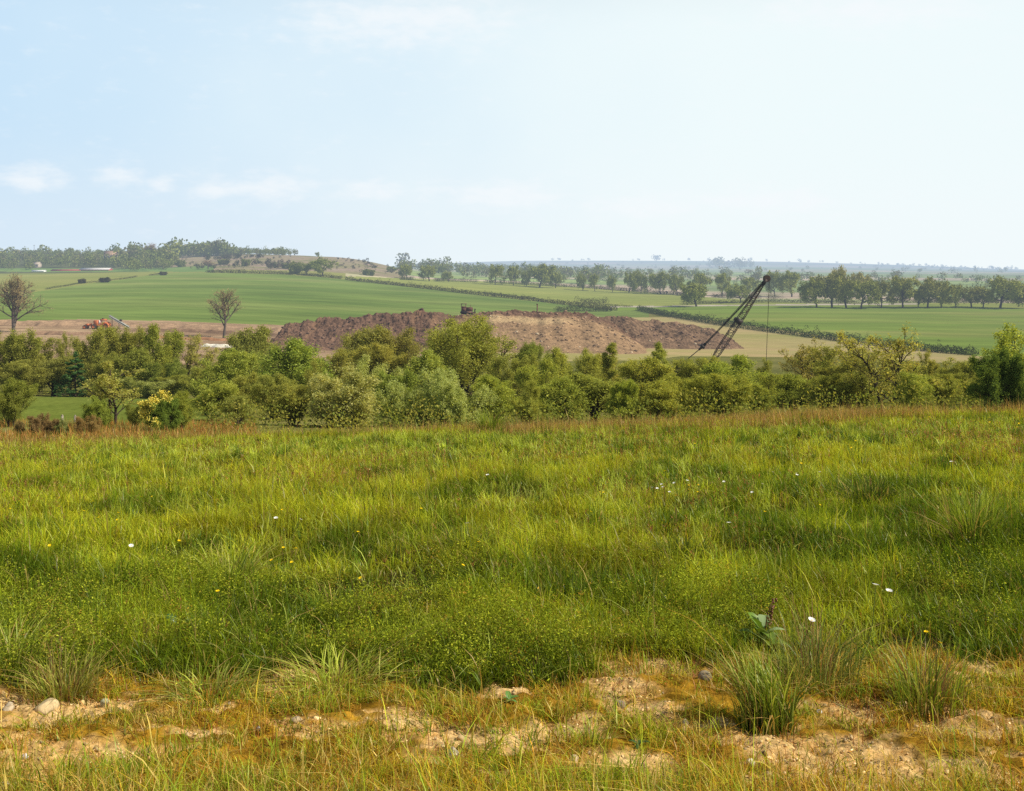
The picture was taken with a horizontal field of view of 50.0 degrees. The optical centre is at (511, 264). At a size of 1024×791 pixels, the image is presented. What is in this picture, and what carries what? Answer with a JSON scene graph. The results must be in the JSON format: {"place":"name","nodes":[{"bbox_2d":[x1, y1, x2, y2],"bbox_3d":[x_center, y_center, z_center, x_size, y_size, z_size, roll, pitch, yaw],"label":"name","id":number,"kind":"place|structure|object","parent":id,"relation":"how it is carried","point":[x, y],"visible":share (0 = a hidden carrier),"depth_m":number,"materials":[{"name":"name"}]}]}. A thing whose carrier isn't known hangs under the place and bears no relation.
{"place":"outdoors","nodes":[
{"label":"outdoors","id":0,"kind":"place"},
{"bbox_2d":[0,258,169,273],"bbox_3d":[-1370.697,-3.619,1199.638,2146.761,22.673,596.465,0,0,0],"label":"wooded hill","id":1,"kind":"structure","parent":0,"point":[20,264],"depth_m":1015.75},
{"bbox_2d":[0,237,297,270],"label":"hill wood","id":2,"kind":"object","parent":1,"relation":"on","point":[170,253],"visible":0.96,"depth_m":1083.57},
{"bbox_2d":[0,396,208,422],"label":"pasture","id":3,"kind":"structure","parent":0,"point":[68,408],"depth_m":83.69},
{"bbox_2d":[0,265,213,271],"bbox_3d":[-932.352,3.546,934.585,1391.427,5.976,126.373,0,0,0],"label":"green strip","id":4,"kind":"object","parent":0,"point":[189,269],"visible":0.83,"depth_m":954.22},
{"bbox_2d":[0,270,345,294],"bbox_3d":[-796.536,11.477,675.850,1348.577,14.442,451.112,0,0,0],"label":"olive field","id":5,"kind":"structure","parent":0,"point":[41,281],"depth_m":807.44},
{"bbox_2d":[0,319,420,364],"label":"bare earth","id":6,"kind":"structure","parent":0,"point":[4,329],"depth_m":356.54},
{"bbox_2d":[0,272,52,331],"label":"bare tree","id":7,"kind":"object","parent":6,"relation":"on","point":[15,291],"visible":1,"depth_m":350.51,"materials":[{"name":"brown plant"}]},
{"bbox_2d":[0,319,281,332],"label":"earth bank","id":8,"kind":"structure","parent":6,"relation":"on","point":[7,322],"depth_m":379.94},
{"bbox_2d":[206,288,244,337],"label":"bare tree","id":9,"kind":"object","parent":6,"relation":"on","point":[223,300],"visible":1,"depth_m":344.76,"materials":[{"name":"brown plant"}]},
{"bbox_2d":[170,254,405,278],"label":"heath hill","id":10,"kind":"structure","parent":0,"point":[380,269],"depth_m":1040.02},
{"bbox_2d":[181,253,400,274],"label":"heath scrub","id":11,"kind":"object","parent":10,"relation":"on","point":[268,263],"visible":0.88,"depth_m":992.92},
{"bbox_2d":[0,273,648,324],"bbox_3d":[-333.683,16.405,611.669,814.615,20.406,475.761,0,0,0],"label":"crop field","id":12,"kind":"structure","parent":0,"point":[277,299],"depth_m":569.66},
{"bbox_2d":[0,313,983,439],"bbox_3d":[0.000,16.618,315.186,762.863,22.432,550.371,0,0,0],"label":"valley floor","id":13,"kind":"structure","parent":0,"point":[775,366],"depth_m":82.47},
{"bbox_2d":[0,375,38,426],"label":"scrub tree","id":14,"kind":"object","parent":13,"relation":"on","point":[14,399],"visible":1,"depth_m":53.92,"materials":[{"name":"green plant"}]},
{"bbox_2d":[0,325,43,386],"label":"scrub tree","id":15,"kind":"object","parent":13,"relation":"on","point":[13,349],"visible":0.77,"depth_m":117.16,"materials":[{"name":"green plant"}]},
{"bbox_2d":[0,358,56,391],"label":"scrub tree","id":16,"kind":"object","parent":13,"relation":"on","point":[38,376],"visible":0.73,"depth_m":106.03,"materials":[{"name":"green plant"}]},
{"bbox_2d":[26,412,61,436],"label":"bramble bush","id":17,"kind":"object","parent":13,"relation":"on","point":[39,423],"visible":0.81,"depth_m":44.89,"materials":[{"name":"brown plant"}]},
{"bbox_2d":[33,356,85,395],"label":"scrub tree","id":18,"kind":"object","parent":13,"relation":"on","point":[58,365],"visible":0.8,"depth_m":108.39,"materials":[{"name":"green plant"}]},
{"bbox_2d":[50,351,99,396],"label":"conifer tree","id":19,"kind":"object","parent":13,"relation":"on","point":[79,378],"visible":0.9,"depth_m":106.85,"materials":[{"name":"green plant"}]},
{"bbox_2d":[79,395,113,426],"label":"dark bush","id":20,"kind":"object","parent":13,"relation":"on","point":[96,407],"visible":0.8,"depth_m":52.68,"materials":[{"name":"green plant"}]},
{"bbox_2d":[70,322,128,394],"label":"scrub tree","id":21,"kind":"object","parent":13,"relation":"on","point":[98,344],"visible":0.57,"depth_m":113.84,"materials":[{"name":"green plant"}]},
{"bbox_2d":[80,351,124,394],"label":"scrub tree","id":22,"kind":"object","parent":13,"relation":"on","point":[97,370],"visible":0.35,"depth_m":108.07,"materials":[{"name":"green plant"}]},
{"bbox_2d":[79,360,145,422],"bbox_3d":[-20.457,6.586,55.903,3.172,3.582,3.058,0,0,2],"label":"scrub tree","id":23,"kind":"object","parent":13,"relation":"on","point":[110,385],"visible":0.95,"depth_m":55.98,"materials":[{"name":"green plant"}]},
{"bbox_2d":[105,325,151,394],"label":"scrub tree","id":24,"kind":"object","parent":13,"relation":"on","point":[136,339],"visible":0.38,"depth_m":114.87,"materials":[{"name":"green plant"}]},
{"bbox_2d":[103,347,162,396],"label":"scrub tree","id":25,"kind":"object","parent":13,"relation":"on","point":[135,360],"visible":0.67,"depth_m":106.82,"materials":[{"name":"green plant"}]},
{"bbox_2d":[118,376,183,398],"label":"willow bush","id":26,"kind":"object","parent":13,"relation":"on","point":[149,389],"visible":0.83,"depth_m":103.73,"materials":[{"name":"green plant"}]},
{"bbox_2d":[130,322,185,377],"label":"scrub tree","id":27,"kind":"object","parent":13,"relation":"on","point":[169,350],"visible":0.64,"depth_m":112.10,"materials":[{"name":"green plant"}]},
{"bbox_2d":[137,389,185,432],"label":"hawthorn bush","id":28,"kind":"object","parent":13,"relation":"on","point":[155,411],"visible":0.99,"depth_m":48.75,"materials":[{"name":"green plant"}]},
{"bbox_2d":[138,357,188,396],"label":"tree","id":29,"kind":"object","parent":13,"relation":"on","point":[172,368],"visible":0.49,"depth_m":106.19,"materials":[{"name":"green plant"}]},
{"bbox_2d":[188,379,241,419],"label":"scrub tree","id":30,"kind":"object","parent":13,"relation":"on","point":[221,387],"visible":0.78,"depth_m":65.23,"materials":[{"name":"green plant"}]},
{"bbox_2d":[187,346,262,394],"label":"scrub tree","id":31,"kind":"object","parent":13,"relation":"on","point":[231,363],"visible":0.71,"depth_m":89.66,"materials":[{"name":"green plant"}]},
{"bbox_2d":[216,394,262,425],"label":"scrub tree","id":32,"kind":"object","parent":13,"relation":"on","point":[232,410],"visible":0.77,"depth_m":56.05,"materials":[{"name":"green plant"}]},
{"bbox_2d":[220,323,281,374],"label":"scrub tree","id":33,"kind":"object","parent":13,"relation":"on","point":[257,340],"visible":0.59,"depth_m":124.99,"materials":[{"name":"green plant"}]},
{"bbox_2d":[242,371,298,419],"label":"scrub tree","id":34,"kind":"object","parent":13,"relation":"on","point":[264,386],"visible":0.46,"depth_m":68.97,"materials":[{"name":"green plant"}]},
{"bbox_2d":[264,381,316,424],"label":"scrub tree","id":35,"kind":"object","parent":13,"relation":"on","point":[291,392],"visible":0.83,"depth_m":59.74,"materials":[{"name":"green plant"}]},
{"bbox_2d":[253,335,337,395],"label":"scrub tree","id":36,"kind":"object","parent":13,"relation":"on","point":[295,359],"visible":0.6,"depth_m":86.98,"materials":[{"name":"green plant"}]},
{"bbox_2d":[313,345,357,388],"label":"scrub tree","id":37,"kind":"object","parent":13,"relation":"on","point":[337,358],"visible":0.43,"depth_m":107.69,"materials":[{"name":"green plant"}]},
{"bbox_2d":[305,362,384,428],"bbox_3d":[-9.114,7.132,59.014,4.188,3.960,6.588,0,0,-13],"label":"willow bush","id":38,"kind":"object","parent":13,"relation":"on","point":[320,385],"visible":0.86,"depth_m":57.78,"materials":[{"name":"green plant"}]},
{"bbox_2d":[335,324,396,368],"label":"scrub tree","id":39,"kind":"object","parent":13,"relation":"on","point":[361,338],"visible":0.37,"depth_m":111.62,"materials":[{"name":"green plant"}]},
{"bbox_2d":[350,339,410,377],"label":"scrub tree","id":40,"kind":"object","parent":13,"relation":"on","point":[382,353],"visible":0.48,"depth_m":99.23,"materials":[{"name":"green plant"}]},
{"bbox_2d":[369,368,420,423],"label":"dark bush","id":41,"kind":"object","parent":13,"relation":"on","point":[409,379],"visible":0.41,"depth_m":65.32,"materials":[{"name":"green plant"}]},
{"bbox_2d":[379,326,422,373],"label":"scrub tree","id":42,"kind":"object","parent":13,"relation":"on","point":[403,343],"visible":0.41,"depth_m":111.67,"materials":[{"name":"green plant"}]},
{"bbox_2d":[374,363,458,426],"bbox_3d":[-4.830,7.506,61.412,3.735,4.028,5.230,0,0,42],"label":"willow bush","id":43,"kind":"object","parent":13,"relation":"on","point":[394,390],"visible":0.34,"depth_m":61.14,"materials":[{"name":"green plant"}]},
{"bbox_2d":[403,347,458,394],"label":"scrub tree","id":44,"kind":"object","parent":13,"relation":"on","point":[425,357],"visible":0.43,"depth_m":89.19,"materials":[{"name":"green plant"}]},
{"bbox_2d":[268,309,646,353],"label":"spoil heap","id":45,"kind":"object","parent":13,"relation":"on","point":[503,324],"visible":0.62,"depth_m":327.67,"materials":[{"name":"soil"}]},
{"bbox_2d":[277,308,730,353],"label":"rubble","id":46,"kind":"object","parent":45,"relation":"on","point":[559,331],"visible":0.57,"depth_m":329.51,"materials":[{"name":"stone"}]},
{"bbox_2d":[422,370,501,425],"bbox_3d":[-3.002,7.223,57.483,3.452,3.367,4.315,0,0,25],"label":"willow bush","id":47,"kind":"object","parent":13,"relation":"on","point":[444,390],"visible":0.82,"depth_m":56.79,"materials":[{"name":"green plant"}]},
{"bbox_2d":[421,311,518,401],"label":"scrub tree","id":48,"kind":"object","parent":13,"relation":"on","point":[467,350],"visible":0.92,"depth_m":96.62,"materials":[{"name":"green plant"}]},
{"bbox_2d":[5,375,985,434],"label":"undergrowth","id":49,"kind":"object","parent":13,"relation":"on","point":[751,408],"visible":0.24,"depth_m":53.68,"materials":[{"name":"green plant"}]},
{"bbox_2d":[468,374,522,421],"bbox_3d":[-0.928,7.707,61.865,3.888,3.237,4.010,0,0,21],"label":"scrub tree","id":50,"kind":"object","parent":13,"relation":"on","point":[496,387],"visible":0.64,"depth_m":61.45,"materials":[{"name":"green plant"}]},
{"bbox_2d":[485,352,538,397],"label":"scrub tree","id":51,"kind":"object","parent":13,"relation":"on","point":[496,368],"visible":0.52,"depth_m":87.65,"materials":[{"name":"green plant"}]},
{"bbox_2d":[508,376,541,427],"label":"scrub tree","id":52,"kind":"object","parent":13,"relation":"on","point":[533,392],"visible":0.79,"depth_m":57.72,"materials":[{"name":"green plant"}]},
{"bbox_2d":[513,357,566,415],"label":"scrub tree","id":53,"kind":"object","parent":13,"relation":"on","point":[544,376],"visible":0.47,"depth_m":78.02,"materials":[{"name":"green plant"}]},
{"bbox_2d":[535,375,593,423],"bbox_3d":[2.407,7.536,59.597,3.848,2.998,3.403,0,0,-25],"label":"scrub tree","id":54,"kind":"object","parent":13,"relation":"on","point":[557,388],"visible":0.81,"depth_m":59.36,"materials":[{"name":"green plant"}]},
{"bbox_2d":[567,347,606,381],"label":"scrub tree","id":55,"kind":"object","parent":13,"relation":"on","point":[587,364],"visible":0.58,"depth_m":82.51,"materials":[{"name":"green plant"}]},
{"bbox_2d":[563,371,617,421],"bbox_3d":[4.653,7.628,61.980,4.913,3.194,3.696,0,0,36],"label":"scrub tree","id":56,"kind":"object","parent":13,"relation":"on","point":[598,390],"visible":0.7,"depth_m":61.30,"materials":[{"name":"green plant"}]},
{"bbox_2d":[599,342,626,390],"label":"scrub tree","id":57,"kind":"object","parent":13,"relation":"on","point":[607,364],"visible":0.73,"depth_m":87.09,"materials":[{"name":"green plant"}]},
{"bbox_2d":[605,379,641,421],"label":"dark bush","id":58,"kind":"object","parent":13,"relation":"on","point":[625,391],"visible":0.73,"depth_m":57.57,"materials":[{"name":"green plant"}]},
{"bbox_2d":[613,354,675,400],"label":"scrub tree","id":59,"kind":"object","parent":13,"relation":"on","point":[646,374],"visible":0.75,"depth_m":80.93,"materials":[{"name":"green plant"}]},
{"bbox_2d":[631,377,699,419],"bbox_3d":[8.061,7.336,57.753,3.994,2.694,3.848,0,0,-10],"label":"scrub tree","id":60,"kind":"object","parent":13,"relation":"on","point":[658,390],"visible":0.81,"depth_m":57.40,"materials":[{"name":"green plant"}]},
{"bbox_2d":[662,371,716,416],"bbox_3d":[10.339,7.515,61.484,3.386,3.049,3.361,0,0,42],"label":"scrub tree","id":61,"kind":"object","parent":13,"relation":"on","point":[670,379],"visible":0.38,"depth_m":61.53,"materials":[{"name":"green plant"}]},
{"bbox_2d":[682,370,754,417],"bbox_3d":[10.949,7.056,58.035,3.612,2.996,3.550,0,0,-5],"label":"scrub tree","id":62,"kind":"object","parent":13,"relation":"on","point":[721,385],"visible":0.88,"depth_m":57.48,"materials":[{"name":"green plant"}]},
{"bbox_2d":[674,275,770,374],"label":"dragline crane","id":63,"kind":"object","parent":13,"relation":"on","point":[766,278],"visible":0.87,"depth_m":221.63,"materials":[{"name":"metal"}]},
{"bbox_2d":[699,354,772,404],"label":"scrub tree","id":64,"kind":"object","parent":13,"relation":"on","point":[740,363],"visible":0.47,"depth_m":78.60,"materials":[{"name":"green plant"}]},
{"bbox_2d":[728,372,783,414],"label":"scrub tree","id":65,"kind":"object","parent":13,"relation":"on","point":[758,389],"visible":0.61,"depth_m":61.66,"materials":[{"name":"green plant"}]},
{"bbox_2d":[771,371,813,412],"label":"scrub tree","id":66,"kind":"object","parent":13,"relation":"on","point":[788,385],"visible":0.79,"depth_m":63.84,"materials":[{"name":"green plant"}]},
{"bbox_2d":[635,305,979,355],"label":"hedge","id":67,"kind":"object","parent":13,"relation":"on","point":[746,325],"visible":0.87,"depth_m":427.55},
{"bbox_2d":[778,337,839,385],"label":"scrub tree","id":68,"kind":"object","parent":13,"relation":"on","point":[800,358],"visible":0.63,"depth_m":82.96,"materials":[{"name":"green plant"}]},
{"bbox_2d":[801,371,859,409],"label":"scrub tree","id":69,"kind":"object","parent":13,"relation":"on","point":[839,386],"visible":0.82,"depth_m":61.54,"materials":[{"name":"green plant"}]},
{"bbox_2d":[808,344,882,378],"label":"scrub tree","id":70,"kind":"object","parent":13,"relation":"on","point":[822,370],"visible":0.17,"depth_m":79.58,"materials":[{"name":"green plant"}]},
{"bbox_2d":[832,321,943,408],"bbox_3d":[19.941,5.759,59.720,5.840,5.376,4.983,0,0,-23],"label":"scrub tree","id":71,"kind":"object","parent":13,"relation":"on","point":[892,358],"visible":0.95,"depth_m":59.56,"materials":[{"name":"green plant"}]},
{"bbox_2d":[890,370,935,411],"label":"scrub tree","id":72,"kind":"object","parent":13,"relation":"on","point":[914,378],"visible":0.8,"depth_m":57.09,"materials":[{"name":"green plant"}]},
{"bbox_2d":[925,372,974,408],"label":"scrub tree","id":73,"kind":"object","parent":13,"relation":"on","point":[942,392],"visible":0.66,"depth_m":61.52,"materials":[{"name":"green plant"}]},
{"bbox_2d":[964,345,1023,410],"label":"dark bush","id":74,"kind":"object","parent":13,"relation":"on","point":[1004,383],"visible":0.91,"depth_m":46.48,"materials":[{"name":"green plant"}]},
{"bbox_2d":[968,321,1023,404],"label":"scrub tree","id":75,"kind":"object","parent":13,"relation":"on","point":[1005,338],"visible":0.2,"depth_m":48.75,"materials":[{"name":"green plant"}]},
{"bbox_2d":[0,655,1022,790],"bbox_3d":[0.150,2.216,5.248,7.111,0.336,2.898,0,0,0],"label":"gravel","id":76,"kind":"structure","parent":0,"point":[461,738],"depth_m":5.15,"materials":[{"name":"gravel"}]},
{"bbox_2d":[0,608,1023,790],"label":"sparse grass","id":77,"kind":"structure","parent":0,"point":[704,778],"depth_m":4.92,"materials":[{"name":"plant"}]},
{"bbox_2d":[0,419,1023,790],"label":"meadow ground","id":78,"kind":"structure","parent":0,"point":[922,753],"depth_m":5.28,"materials":[{"name":"soil"}]},
{"bbox_2d":[0,607,91,678],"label":"grass tuft","id":79,"kind":"object","parent":78,"relation":"on","point":[15,649],"visible":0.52,"depth_m":6.33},
{"bbox_2d":[0,636,167,708],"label":"grass tuft","id":80,"kind":"object","parent":78,"relation":"on","point":[80,680],"visible":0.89,"depth_m":5.78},
{"bbox_2d":[99,652,304,726],"bbox_3d":[-1.553,2.193,5.715,1.181,0.211,1.042,0,0,-7],"label":"grass tuft","id":81,"kind":"object","parent":78,"relation":"on","point":[228,687],"visible":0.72,"depth_m":5.83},
{"bbox_2d":[151,527,307,590],"bbox_3d":[-2.184,2.390,8.773,1.448,0.490,1.534,0,0,0],"label":"grass tuft","id":82,"kind":"object","parent":78,"relation":"on","point":[244,563],"visible":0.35,"depth_m":8.90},
{"bbox_2d":[178,626,437,716],"bbox_3d":[-1.090,2.189,6.047,1.541,0.245,1.597,0,0,0],"label":"grass tuft","id":83,"kind":"object","parent":78,"relation":"on","point":[374,674],"visible":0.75,"depth_m":6.01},
{"bbox_2d":[0,403,1023,697],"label":"meadow grass","id":84,"kind":"structure","parent":78,"relation":"on","point":[812,579],"depth_m":10.27,"materials":[{"name":"plant"}]},
{"bbox_2d":[0,515,1023,722],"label":"weeds","id":85,"kind":"object","parent":78,"relation":"on","point":[394,637],"visible":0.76,"depth_m":7.09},
{"bbox_2d":[0,405,1023,718],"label":"sorrel stalks","id":86,"kind":"object","parent":78,"relation":"on","point":[884,435],"visible":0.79,"depth_m":19.13,"materials":[{"name":"brown plant"}]},
{"bbox_2d":[611,529,735,563],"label":"grass tuft","id":87,"kind":"object","parent":78,"relation":"on","point":[688,546],"visible":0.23,"depth_m":9.65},
{"bbox_2d":[739,598,789,645],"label":"dock plant","id":88,"kind":"object","parent":78,"relation":"on","point":[760,621],"visible":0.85,"depth_m":6.71,"materials":[{"name":"green plant"}]},
{"bbox_2d":[693,636,857,740],"bbox_3d":[1.156,2.014,5.200,0.879,0.433,0.940,0,0,-33],"label":"grass tuft","id":89,"kind":"object","parent":78,"relation":"on","point":[765,699],"visible":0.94,"depth_m":5.21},
{"bbox_2d":[702,587,933,718],"bbox_3d":[1.603,2.045,5.874,1.312,0.508,1.557,0,0,0],"label":"grass tuft","id":90,"kind":"object","parent":78,"relation":"on","point":[822,653],"visible":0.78,"depth_m":6.00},
{"bbox_2d":[821,471,921,508],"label":"grass tuft","id":91,"kind":"object","parent":78,"relation":"on","point":[865,496],"visible":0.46,"depth_m":12.92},
{"bbox_2d":[842,626,1023,724],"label":"grass tuft","id":92,"kind":"object","parent":78,"relation":"on","point":[936,687],"visible":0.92,"depth_m":5.54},
{"bbox_2d":[900,481,1022,554],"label":"grass tuft","id":93,"kind":"object","parent":78,"relation":"on","point":[959,523],"visible":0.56,"depth_m":10.02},
{"bbox_2d":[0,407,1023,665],"bbox_3d":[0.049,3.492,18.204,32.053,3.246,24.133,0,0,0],"label":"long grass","id":94,"kind":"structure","parent":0,"point":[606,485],"depth_m":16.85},
{"bbox_2d":[0,398,1023,450],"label":"dry grass","id":95,"kind":"structure","parent":0,"point":[10,436],"depth_m":33.73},
{"bbox_2d":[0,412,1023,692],"bbox_3d":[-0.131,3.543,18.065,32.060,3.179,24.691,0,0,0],"label":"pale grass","id":96,"kind":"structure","parent":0,"point":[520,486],"depth_m":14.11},
{"bbox_2d":[0,0,1023,268],"label":"sky","id":97,"kind":"structure","parent":0,"point":[891,132],"materials":[{"name":"blue"}]},
{"bbox_2d":[346,261,1023,302],"bbox_3d":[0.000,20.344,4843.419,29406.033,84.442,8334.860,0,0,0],"label":"hills","id":98,"kind":"structure","parent":0,"point":[826,269],"depth_m":2409.19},
{"bbox_2d":[395,253,1017,273],"bbox_3d":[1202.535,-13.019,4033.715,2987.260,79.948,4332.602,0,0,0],"label":"distant wood","id":99,"kind":"object","parent":98,"relation":"on","point":[719,262],"visible":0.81,"depth_m":3487.83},
{"bbox_2d":[395,256,1021,293],"bbox_3d":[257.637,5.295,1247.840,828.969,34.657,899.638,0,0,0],"label":"plain wood","id":100,"kind":"object","parent":98,"relation":"on","point":[598,269],"visible":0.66,"depth_m":1230.85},
{"bbox_2d":[346,276,1023,309],"bbox_3d":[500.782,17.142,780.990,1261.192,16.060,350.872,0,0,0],"label":"pale field","id":101,"kind":"structure","parent":0,"point":[624,297],"depth_m":771.93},
{"bbox_2d":[345,275,617,310],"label":"hedge","id":102,"kind":"object","parent":101,"relation":"on","point":[571,303],"visible":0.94,"depth_m":695.87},
{"bbox_2d":[489,317,981,362],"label":"dry field","id":103,"kind":"structure","parent":0,"point":[754,343],"depth_m":357.91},
{"bbox_2d":[600,316,743,348],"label":"spoil tail","id":104,"kind":"object","parent":103,"relation":"on","point":[635,331],"visible":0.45,"depth_m":355.24},
{"bbox_2d":[616,304,1023,355],"bbox_3d":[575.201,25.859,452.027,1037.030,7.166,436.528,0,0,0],"label":"green field","id":105,"kind":"structure","parent":0,"point":[963,326],"depth_m":522.44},
{"bbox_2d":[679,282,708,306],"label":"oak tree","id":106,"kind":"object","parent":105,"relation":"on","point":[692,291],"visible":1,"depth_m":636.11,"materials":[{"name":"green plant"}]},
{"bbox_2d":[797,277,825,307],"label":"oak tree","id":107,"kind":"object","parent":105,"relation":"on","point":[810,290],"visible":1,"depth_m":614.97,"materials":[{"name":"green plant"}]},
{"bbox_2d":[847,278,882,308],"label":"oak tree","id":108,"kind":"object","parent":105,"relation":"on","point":[871,289],"visible":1,"depth_m":608.33,"materials":[{"name":"green plant"}]},
{"bbox_2d":[888,275,920,307],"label":"oak tree","id":109,"kind":"object","parent":105,"relation":"on","point":[901,286],"visible":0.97,"depth_m":617.68,"materials":[{"name":"green plant"}]},
{"bbox_2d":[912,275,947,307],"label":"oak tree","id":110,"kind":"object","parent":105,"relation":"on","point":[930,286],"visible":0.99,"depth_m":615.70,"materials":[{"name":"green plant"}]},
{"bbox_2d":[982,275,1023,307],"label":"oak tree","id":111,"kind":"object","parent":105,"relation":"on","point":[1007,290],"visible":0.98,"depth_m":613.96,"materials":[{"name":"green plant"}]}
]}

